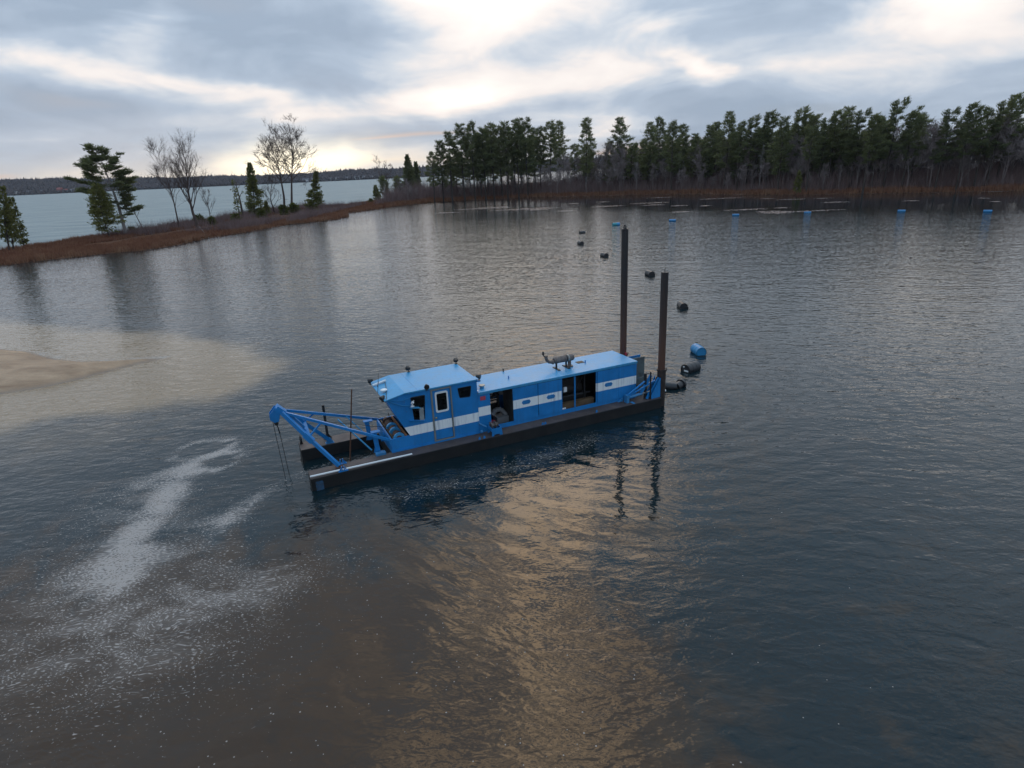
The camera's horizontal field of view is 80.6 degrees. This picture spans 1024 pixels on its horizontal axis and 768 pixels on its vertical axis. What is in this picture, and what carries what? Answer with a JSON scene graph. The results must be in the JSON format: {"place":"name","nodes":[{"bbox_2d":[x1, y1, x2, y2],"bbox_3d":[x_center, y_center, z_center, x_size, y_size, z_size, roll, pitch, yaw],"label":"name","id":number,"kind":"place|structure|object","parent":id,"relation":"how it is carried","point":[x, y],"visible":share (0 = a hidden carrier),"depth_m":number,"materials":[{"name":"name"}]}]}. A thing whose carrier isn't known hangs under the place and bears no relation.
{"place":"outdoors","nodes":[
{"label":"outdoors","id":0,"kind":"place"},
{"bbox_2d":[0,156,1023,767],"bbox_3d":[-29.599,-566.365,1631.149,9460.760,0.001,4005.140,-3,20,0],"label":"lake","id":1,"kind":"structure","parent":0,"point":[784,528],"depth_m":20.28,"materials":[{"name":"liquid"}]},
{"bbox_2d":[0,349,161,393],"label":"sandbar","id":2,"kind":"structure","parent":1,"relation":"in","point":[23,370],"depth_m":36.24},
{"bbox_2d":[269,225,686,490],"bbox_3d":[-0.206,-1.331,25.294,19.089,9.192,3.630,-11,21,-23],"label":"dredge boat","id":3,"kind":"object","parent":1,"relation":"on","point":[444,412],"visible":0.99,"depth_m":24.61,"materials":[{"name":"metal"}]},
{"bbox_2d":[310,453,411,477],"bbox_3d":[-5.478,2.973,22.145,3.725,0.071,0.067,-11,21,-22],"label":"white stripe","id":4,"kind":"object","parent":3,"relation":"on","point":[361,465],"visible":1,"depth_m":22.12,"materials":[{"name":"paint"}]},
{"bbox_2d":[681,361,700,372],"bbox_3d":[9.537,-0.848,32.209,0.930,0.631,0.630,-16,23,-33],"label":"float drum","id":5,"kind":"object","parent":1,"relation":"on","point":[693,366],"visible":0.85,"depth_m":31.98,"materials":[{"name":"black plastic"}]},
{"bbox_2d":[690,343,706,355],"bbox_3d":[10.813,-1.948,35.026,0.631,0.631,0.920,-5,20,-6],"label":"float drum","id":6,"kind":"object","parent":1,"relation":"on","point":[697,349],"visible":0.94,"depth_m":34.68,"materials":[{"name":"blue plastic"}]},
{"bbox_2d":[441,191,1001,213],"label":"lily pads","id":7,"kind":"object","parent":1,"relation":"on","point":[702,205],"visible":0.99,"depth_m":154.88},
{"bbox_2d":[0,0,1023,179],"label":"sky","id":8,"kind":"structure","parent":0,"point":[386,80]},
{"bbox_2d":[2,167,1023,264],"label":"ground","id":9,"kind":"structure","parent":0,"point":[422,203],"depth_m":156.84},
{"bbox_2d":[0,185,17,249],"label":"cedar tree","id":10,"kind":"object","parent":9,"relation":"on","point":[6,204],"visible":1,"depth_m":107.86,"materials":[{"name":"plant"}]},
{"bbox_2d":[0,197,22,248],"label":"cedar tree","id":11,"kind":"object","parent":9,"relation":"on","point":[12,241],"visible":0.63,"depth_m":109.65,"materials":[{"name":"plant"}]},
{"bbox_2d":[10,197,29,245],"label":"cedar tree","id":12,"kind":"object","parent":9,"relation":"on","point":[21,226],"visible":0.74,"depth_m":113.62,"materials":[{"name":"plant"}]},
{"bbox_2d":[62,142,144,233],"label":"pine tree","id":13,"kind":"object","parent":9,"relation":"on","point":[89,167],"visible":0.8,"depth_m":129.99,"materials":[{"name":"green plant"}]},
{"bbox_2d":[85,183,126,236],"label":"cedar tree","id":14,"kind":"object","parent":9,"relation":"on","point":[97,199],"visible":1,"depth_m":125.80,"materials":[{"name":"plant"}]},
{"bbox_2d":[140,134,192,227],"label":"bare tree","id":15,"kind":"object","parent":9,"relation":"on","point":[160,163],"visible":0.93,"depth_m":142.85,"materials":[{"name":"brown plant"}]},
{"bbox_2d":[157,126,209,228],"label":"bare tree","id":16,"kind":"object","parent":9,"relation":"on","point":[180,172],"visible":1,"depth_m":140.44,"materials":[{"name":"brown plant"}]},
{"bbox_2d":[0,197,451,264],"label":"reeds","id":17,"kind":"object","parent":9,"relation":"on","point":[34,251],"visible":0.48,"depth_m":117.40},
{"bbox_2d":[93,199,366,235],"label":"scrub","id":18,"kind":"object","parent":9,"relation":"on","point":[240,223],"visible":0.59,"depth_m":151.13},
{"bbox_2d":[230,179,241,215],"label":"cedar tree","id":19,"kind":"object","parent":9,"relation":"on","point":[235,202],"visible":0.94,"depth_m":163.70,"materials":[{"name":"plant"}]},
{"bbox_2d":[241,162,264,214],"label":"cedar tree","id":20,"kind":"object","parent":9,"relation":"on","point":[251,184],"visible":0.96,"depth_m":181.19,"materials":[{"name":"plant"}]},
{"bbox_2d":[260,168,286,213],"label":"bare tree","id":21,"kind":"object","parent":9,"relation":"on","point":[269,179],"visible":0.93,"depth_m":191.74,"materials":[{"name":"grey plant"}]},
{"bbox_2d":[244,120,305,211],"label":"maple tree","id":22,"kind":"object","parent":9,"relation":"on","point":[273,158],"visible":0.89,"depth_m":194.89,"materials":[{"name":"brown plant"}]},
{"bbox_2d":[263,113,326,209],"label":"maple tree","id":23,"kind":"object","parent":9,"relation":"on","point":[292,151],"visible":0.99,"depth_m":193.35,"materials":[{"name":"brown plant"}]},
{"bbox_2d":[303,170,324,210],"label":"cedar tree","id":24,"kind":"object","parent":9,"relation":"on","point":[317,196],"visible":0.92,"depth_m":187.42,"materials":[{"name":"plant"}]},
{"bbox_2d":[378,175,388,195],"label":"pine tree","id":25,"kind":"object","parent":9,"relation":"on","point":[381,179],"visible":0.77,"depth_m":261.85,"materials":[{"name":"green plant"}]},
{"bbox_2d":[399,153,417,187],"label":"spruce tree","id":26,"kind":"object","parent":9,"relation":"on","point":[408,169],"visible":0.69,"depth_m":276.48,"materials":[{"name":"plant"}]},
{"bbox_2d":[424,151,442,202],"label":"pine tree","id":27,"kind":"object","parent":9,"relation":"on","point":[429,161],"visible":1,"depth_m":224.91,"materials":[{"name":"green plant"}]},
{"bbox_2d":[433,139,452,201],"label":"pine tree","id":28,"kind":"object","parent":9,"relation":"on","point":[438,146],"visible":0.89,"depth_m":226.51,"materials":[{"name":"green plant"}]},
{"bbox_2d":[437,131,459,201],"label":"pine tree","id":29,"kind":"object","parent":9,"relation":"on","point":[449,141],"visible":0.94,"depth_m":225.32,"materials":[{"name":"green plant"}]},
{"bbox_2d":[446,122,478,200],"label":"pine tree","id":30,"kind":"object","parent":9,"relation":"on","point":[460,133],"visible":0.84,"depth_m":226.66,"materials":[{"name":"green plant"}]},
{"bbox_2d":[459,121,481,199],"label":"pine tree","id":31,"kind":"object","parent":9,"relation":"on","point":[469,138],"visible":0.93,"depth_m":225.13,"materials":[{"name":"green plant"}]},
{"bbox_2d":[473,135,486,197],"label":"pine tree","id":32,"kind":"object","parent":9,"relation":"on","point":[482,173],"visible":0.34,"depth_m":233.17,"materials":[{"name":"green plant"}]},
{"bbox_2d":[471,126,498,199],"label":"pine tree","id":33,"kind":"object","parent":9,"relation":"on","point":[483,166],"visible":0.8,"depth_m":228.04,"materials":[{"name":"green plant"}]},
{"bbox_2d":[480,121,504,198],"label":"pine tree","id":34,"kind":"object","parent":9,"relation":"on","point":[490,125],"visible":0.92,"depth_m":226.78,"materials":[{"name":"green plant"}]},
{"bbox_2d":[491,125,509,196],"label":"pine tree","id":35,"kind":"object","parent":9,"relation":"on","point":[497,133],"visible":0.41,"depth_m":230.05,"materials":[{"name":"green plant"}]},
{"bbox_2d":[493,120,519,198],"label":"pine tree","id":36,"kind":"object","parent":9,"relation":"on","point":[503,148],"visible":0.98,"depth_m":228.52,"materials":[{"name":"green plant"}]},
{"bbox_2d":[504,117,528,197],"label":"pine tree","id":37,"kind":"object","parent":9,"relation":"on","point":[515,121],"visible":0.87,"depth_m":227.42,"materials":[{"name":"green plant"}]},
{"bbox_2d":[510,116,541,196],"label":"pine tree","id":38,"kind":"object","parent":9,"relation":"on","point":[530,166],"visible":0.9,"depth_m":229.66,"materials":[{"name":"green plant"}]},
{"bbox_2d":[527,137,544,184],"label":"pine tree","id":39,"kind":"object","parent":9,"relation":"on","point":[537,154],"visible":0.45,"depth_m":243.28,"materials":[{"name":"green plant"}]},
{"bbox_2d":[532,125,548,183],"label":"pine tree","id":40,"kind":"object","parent":9,"relation":"on","point":[542,136],"visible":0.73,"depth_m":242.69,"materials":[{"name":"green plant"}]},
{"bbox_2d":[536,120,566,187],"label":"pine tree","id":41,"kind":"object","parent":9,"relation":"on","point":[551,134],"visible":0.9,"depth_m":242.09,"materials":[{"name":"green plant"}]},
{"bbox_2d":[551,120,571,178],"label":"pine tree","id":42,"kind":"object","parent":9,"relation":"on","point":[559,130],"visible":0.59,"depth_m":252.08,"materials":[{"name":"green plant"}]},
{"bbox_2d":[554,153,573,180],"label":"bare tree","id":43,"kind":"object","parent":9,"relation":"on","point":[563,161],"visible":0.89,"depth_m":237.46,"materials":[{"name":"grey plant"}]},
{"bbox_2d":[567,143,581,182],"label":"pine tree","id":44,"kind":"object","parent":9,"relation":"on","point":[573,146],"visible":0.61,"depth_m":258.77,"materials":[{"name":"green plant"}]},
{"bbox_2d":[572,155,584,184],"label":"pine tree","id":45,"kind":"object","parent":9,"relation":"on","point":[578,167],"visible":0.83,"depth_m":233.12,"materials":[{"name":"grey plant"}]},
{"bbox_2d":[574,116,599,189],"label":"pine tree","id":46,"kind":"object","parent":9,"relation":"on","point":[585,126],"visible":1,"depth_m":227.80,"materials":[{"name":"green plant"}]},
{"bbox_2d":[590,150,603,175],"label":"bare tree","id":47,"kind":"object","parent":9,"relation":"on","point":[596,161],"visible":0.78,"depth_m":234.61,"materials":[{"name":"grey plant"}]},
{"bbox_2d":[597,141,617,183],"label":"bare tree","id":48,"kind":"object","parent":9,"relation":"on","point":[606,155],"visible":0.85,"depth_m":231.70,"materials":[{"name":"grey plant"}]},
{"bbox_2d":[605,150,618,187],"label":"bare tree","id":49,"kind":"object","parent":9,"relation":"on","point":[614,157],"visible":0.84,"depth_m":230.50,"materials":[{"name":"grey plant"}]},
{"bbox_2d":[607,116,634,185],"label":"pine tree","id":50,"kind":"object","parent":9,"relation":"on","point":[620,131],"visible":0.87,"depth_m":231.42,"materials":[{"name":"green plant"}]},
{"bbox_2d":[613,160,629,186],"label":"bare tree","id":51,"kind":"object","parent":9,"relation":"on","point":[619,171],"visible":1,"depth_m":223.61,"materials":[{"name":"grey plant"}]},
{"bbox_2d":[612,149,632,188],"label":"bare tree","id":52,"kind":"object","parent":9,"relation":"on","point":[624,154],"visible":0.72,"depth_m":225.75,"materials":[{"name":"grey plant"}]},
{"bbox_2d":[622,142,642,187],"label":"pine tree","id":53,"kind":"object","parent":9,"relation":"on","point":[631,146],"visible":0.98,"depth_m":224.02,"materials":[{"name":"green plant"}]},
{"bbox_2d":[635,143,661,187],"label":"pine tree","id":54,"kind":"object","parent":9,"relation":"on","point":[646,159],"visible":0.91,"depth_m":219.88,"materials":[{"name":"green plant"}]},
{"bbox_2d":[638,121,663,181],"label":"pine tree","id":55,"kind":"object","parent":9,"relation":"on","point":[651,126],"visible":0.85,"depth_m":220.16,"materials":[{"name":"green plant"}]},
{"bbox_2d":[653,116,667,175],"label":"pine tree","id":56,"kind":"object","parent":9,"relation":"on","point":[660,131],"visible":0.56,"depth_m":225.66,"materials":[{"name":"green plant"}]},
{"bbox_2d":[658,120,686,189],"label":"pine tree","id":57,"kind":"object","parent":9,"relation":"on","point":[669,143],"visible":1,"depth_m":210.44,"materials":[{"name":"green plant"}]},
{"bbox_2d":[339,181,1023,218],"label":"reeds","id":58,"kind":"object","parent":9,"relation":"on","point":[910,189],"visible":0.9,"depth_m":189.93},
{"bbox_2d":[674,123,691,176],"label":"pine tree","id":59,"kind":"object","parent":9,"relation":"on","point":[687,136],"visible":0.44,"depth_m":221.16,"materials":[{"name":"green plant"}]},
{"bbox_2d":[682,146,698,179],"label":"pine tree","id":60,"kind":"object","parent":9,"relation":"on","point":[691,149],"visible":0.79,"depth_m":212.84,"materials":[{"name":"green plant"}]},
{"bbox_2d":[681,133,700,171],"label":"pine tree","id":61,"kind":"object","parent":9,"relation":"on","point":[696,138],"visible":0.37,"depth_m":217.08,"materials":[{"name":"green plant"}]},
{"bbox_2d":[369,158,1023,203],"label":"scrub","id":62,"kind":"object","parent":9,"relation":"on","point":[921,180],"visible":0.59,"depth_m":204.19,"materials":[{"name":"plant"}]},
{"bbox_2d":[692,153,705,187],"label":"bare tree","id":63,"kind":"object","parent":9,"relation":"on","point":[698,162],"visible":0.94,"depth_m":209.02,"materials":[{"name":"grey plant"}]},
{"bbox_2d":[700,150,715,187],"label":"bare tree","id":64,"kind":"object","parent":9,"relation":"on","point":[706,160],"visible":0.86,"depth_m":209.36,"materials":[{"name":"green plant"}]},
{"bbox_2d":[699,123,719,182],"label":"pine tree","id":65,"kind":"object","parent":9,"relation":"on","point":[711,137],"visible":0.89,"depth_m":206.98,"materials":[{"name":"green plant"}]},
{"bbox_2d":[707,120,723,175],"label":"pine tree","id":66,"kind":"object","parent":9,"relation":"on","point":[717,128],"visible":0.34,"depth_m":209.58,"materials":[{"name":"green plant"}]},
{"bbox_2d":[712,111,746,189],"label":"pine tree","id":67,"kind":"object","parent":9,"relation":"on","point":[730,123],"visible":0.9,"depth_m":198.57,"materials":[{"name":"green plant"}]},
{"bbox_2d":[727,142,743,186],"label":"pine tree","id":68,"kind":"object","parent":9,"relation":"on","point":[733,173],"visible":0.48,"depth_m":201.29,"materials":[{"name":"green plant"}]},
{"bbox_2d":[729,120,749,190],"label":"pine tree","id":69,"kind":"object","parent":9,"relation":"on","point":[739,135],"visible":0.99,"depth_m":193.00,"materials":[{"name":"green plant"}]},
{"bbox_2d":[739,144,756,187],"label":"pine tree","id":70,"kind":"object","parent":9,"relation":"on","point":[748,162],"visible":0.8,"depth_m":196.14,"materials":[{"name":"grey plant"}]},
{"bbox_2d":[743,125,769,184],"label":"pine tree","id":71,"kind":"object","parent":9,"relation":"on","point":[759,129],"visible":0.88,"depth_m":193.38,"materials":[{"name":"green plant"}]},
{"bbox_2d":[742,113,773,184],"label":"pine tree","id":72,"kind":"object","parent":9,"relation":"on","point":[750,126],"visible":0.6,"depth_m":194.70,"materials":[{"name":"green plant"}]},
{"bbox_2d":[759,109,780,184],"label":"pine tree","id":73,"kind":"object","parent":9,"relation":"on","point":[771,114],"visible":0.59,"depth_m":191.21,"materials":[{"name":"green plant"}]},
{"bbox_2d":[762,125,797,182],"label":"pine tree","id":74,"kind":"object","parent":9,"relation":"on","point":[773,156],"visible":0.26,"depth_m":187.32,"materials":[{"name":"green plant"}]},
{"bbox_2d":[767,115,795,190],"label":"pine tree","id":75,"kind":"object","parent":9,"relation":"on","point":[780,131],"visible":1,"depth_m":180.20,"materials":[{"name":"green plant"}]},
{"bbox_2d":[558,146,1023,182],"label":"woods","id":76,"kind":"object","parent":9,"relation":"on","point":[1015,164],"depth_m":193.21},
{"bbox_2d":[783,135,805,180],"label":"bare tree","id":77,"kind":"object","parent":9,"relation":"on","point":[791,157],"visible":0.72,"depth_m":183.68,"materials":[{"name":"grey plant"}]},
{"bbox_2d":[793,170,803,192],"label":"young conifer","id":78,"kind":"object","parent":9,"relation":"on","point":[797,181],"visible":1,"depth_m":172.62,"materials":[{"name":"plant"}]},
{"bbox_2d":[789,140,812,187],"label":"bare tree","id":79,"kind":"object","parent":9,"relation":"on","point":[802,163],"visible":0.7,"depth_m":180.65,"materials":[{"name":"grey plant"}]},
{"bbox_2d":[789,105,822,180],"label":"pine tree","id":80,"kind":"object","parent":9,"relation":"on","point":[798,118],"visible":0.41,"depth_m":183.74,"materials":[{"name":"green plant"}]},
{"bbox_2d":[797,112,818,147],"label":"pine tree","id":81,"kind":"object","parent":9,"relation":"on","point":[804,121],"visible":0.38,"depth_m":182.38,"materials":[{"name":"green plant"}]},
{"bbox_2d":[800,113,826,191],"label":"pine tree","id":82,"kind":"object","parent":9,"relation":"on","point":[813,127],"visible":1,"depth_m":172.60,"materials":[{"name":"green plant"}]},
{"bbox_2d":[810,138,831,173],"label":"pine tree","id":83,"kind":"object","parent":9,"relation":"on","point":[817,167],"visible":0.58,"depth_m":179.21,"materials":[{"name":"green plant"}]},
{"bbox_2d":[811,116,849,188],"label":"pine tree","id":84,"kind":"object","parent":9,"relation":"on","point":[824,125],"visible":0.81,"depth_m":176.21,"materials":[{"name":"green plant"}]},
{"bbox_2d":[824,107,851,187],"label":"pine tree","id":85,"kind":"object","parent":9,"relation":"on","point":[834,129],"visible":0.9,"depth_m":174.50,"materials":[{"name":"green plant"}]},
{"bbox_2d":[833,105,859,181],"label":"pine tree","id":86,"kind":"object","parent":9,"relation":"on","point":[851,116],"visible":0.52,"depth_m":175.69,"materials":[{"name":"green plant"}]},
{"bbox_2d":[838,134,864,185],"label":"pine tree","id":87,"kind":"object","parent":9,"relation":"on","point":[847,153],"visible":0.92,"depth_m":172.86,"materials":[{"name":"green plant"}]},
{"bbox_2d":[844,106,883,188],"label":"pine tree","id":88,"kind":"object","parent":9,"relation":"on","point":[857,125],"visible":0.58,"depth_m":170.91,"materials":[{"name":"green plant"}]},
{"bbox_2d":[859,111,890,193],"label":"pine tree","id":89,"kind":"object","parent":9,"relation":"on","point":[869,144],"visible":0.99,"depth_m":163.03,"materials":[{"name":"green plant"}]},
{"bbox_2d":[867,115,891,186],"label":"pine tree","id":90,"kind":"object","parent":9,"relation":"on","point":[871,152],"visible":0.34,"depth_m":167.93,"materials":[{"name":"green plant"}]},
{"bbox_2d":[877,95,933,187],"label":"pine tree","id":91,"kind":"object","parent":9,"relation":"on","point":[892,117],"visible":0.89,"depth_m":163.68,"materials":[{"name":"green plant"}]},
{"bbox_2d":[894,142,934,184],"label":"bare tree","id":92,"kind":"object","parent":9,"relation":"on","point":[908,162],"visible":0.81,"depth_m":164.78,"materials":[{"name":"grey plant"}]},
{"bbox_2d":[899,111,930,187],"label":"pine tree","id":93,"kind":"object","parent":9,"relation":"on","point":[917,136],"visible":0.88,"depth_m":163.05,"materials":[{"name":"green plant"}]},
{"bbox_2d":[904,111,928,181],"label":"pine tree","id":94,"kind":"object","parent":9,"relation":"on","point":[924,130],"visible":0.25,"depth_m":168.26,"materials":[{"name":"green plant"}]},
{"bbox_2d":[915,122,954,187],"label":"bare tree","id":95,"kind":"object","parent":9,"relation":"on","point":[934,130],"visible":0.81,"depth_m":161.14,"materials":[{"name":"grey plant"}]},
{"bbox_2d":[929,106,974,189],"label":"pine tree","id":96,"kind":"object","parent":9,"relation":"on","point":[947,120],"visible":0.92,"depth_m":158.31,"materials":[{"name":"green plant"}]},
{"bbox_2d":[948,135,978,186],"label":"bare tree","id":97,"kind":"object","parent":9,"relation":"on","point":[973,166],"visible":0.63,"depth_m":159.08,"materials":[{"name":"grey plant"}]},
{"bbox_2d":[955,100,991,191],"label":"pine tree","id":98,"kind":"object","parent":9,"relation":"on","point":[967,138],"visible":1,"depth_m":153.65,"materials":[{"name":"green plant"}]},
{"bbox_2d":[970,106,1001,187],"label":"pine tree","id":99,"kind":"object","parent":9,"relation":"on","point":[988,121],"visible":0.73,"depth_m":155.46,"materials":[{"name":"green plant"}]},
{"bbox_2d":[965,118,1012,184],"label":"bare tree","id":100,"kind":"object","parent":9,"relation":"on","point":[1003,136],"visible":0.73,"depth_m":156.63,"materials":[{"name":"grey plant"}]},
{"bbox_2d":[984,96,1023,186],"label":"pine tree","id":101,"kind":"object","parent":9,"relation":"on","point":[1002,110],"visible":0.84,"depth_m":154.41,"materials":[{"name":"green plant"}]},
{"bbox_2d":[993,119,1023,180],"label":"bare tree","id":102,"kind":"object","parent":9,"relation":"on","point":[1013,147],"visible":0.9,"depth_m":154.90,"materials":[{"name":"grey plant"}]},
{"bbox_2d":[995,92,1023,183],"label":"pine tree","id":103,"kind":"object","parent":9,"relation":"on","point":[1019,106],"visible":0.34,"depth_m":155.35,"materials":[{"name":"green plant"}]},
{"bbox_2d":[996,114,1023,183],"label":"bare tree","id":104,"kind":"object","parent":9,"relation":"on","point":[1014,142],"visible":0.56,"depth_m":155.53,"materials":[{"name":"grey plant"}]},
{"bbox_2d":[3,139,1023,195],"bbox_3d":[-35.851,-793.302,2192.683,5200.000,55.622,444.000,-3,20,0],"label":"hills","id":105,"kind":"structure","parent":0,"point":[231,185],"depth_m":2057.22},
{"bbox_2d":[0,156,723,195],"bbox_3d":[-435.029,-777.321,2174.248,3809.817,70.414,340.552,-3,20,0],"label":"woods","id":106,"kind":"object","parent":105,"relation":"on","point":[36,185],"visible":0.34,"depth_m":2132.97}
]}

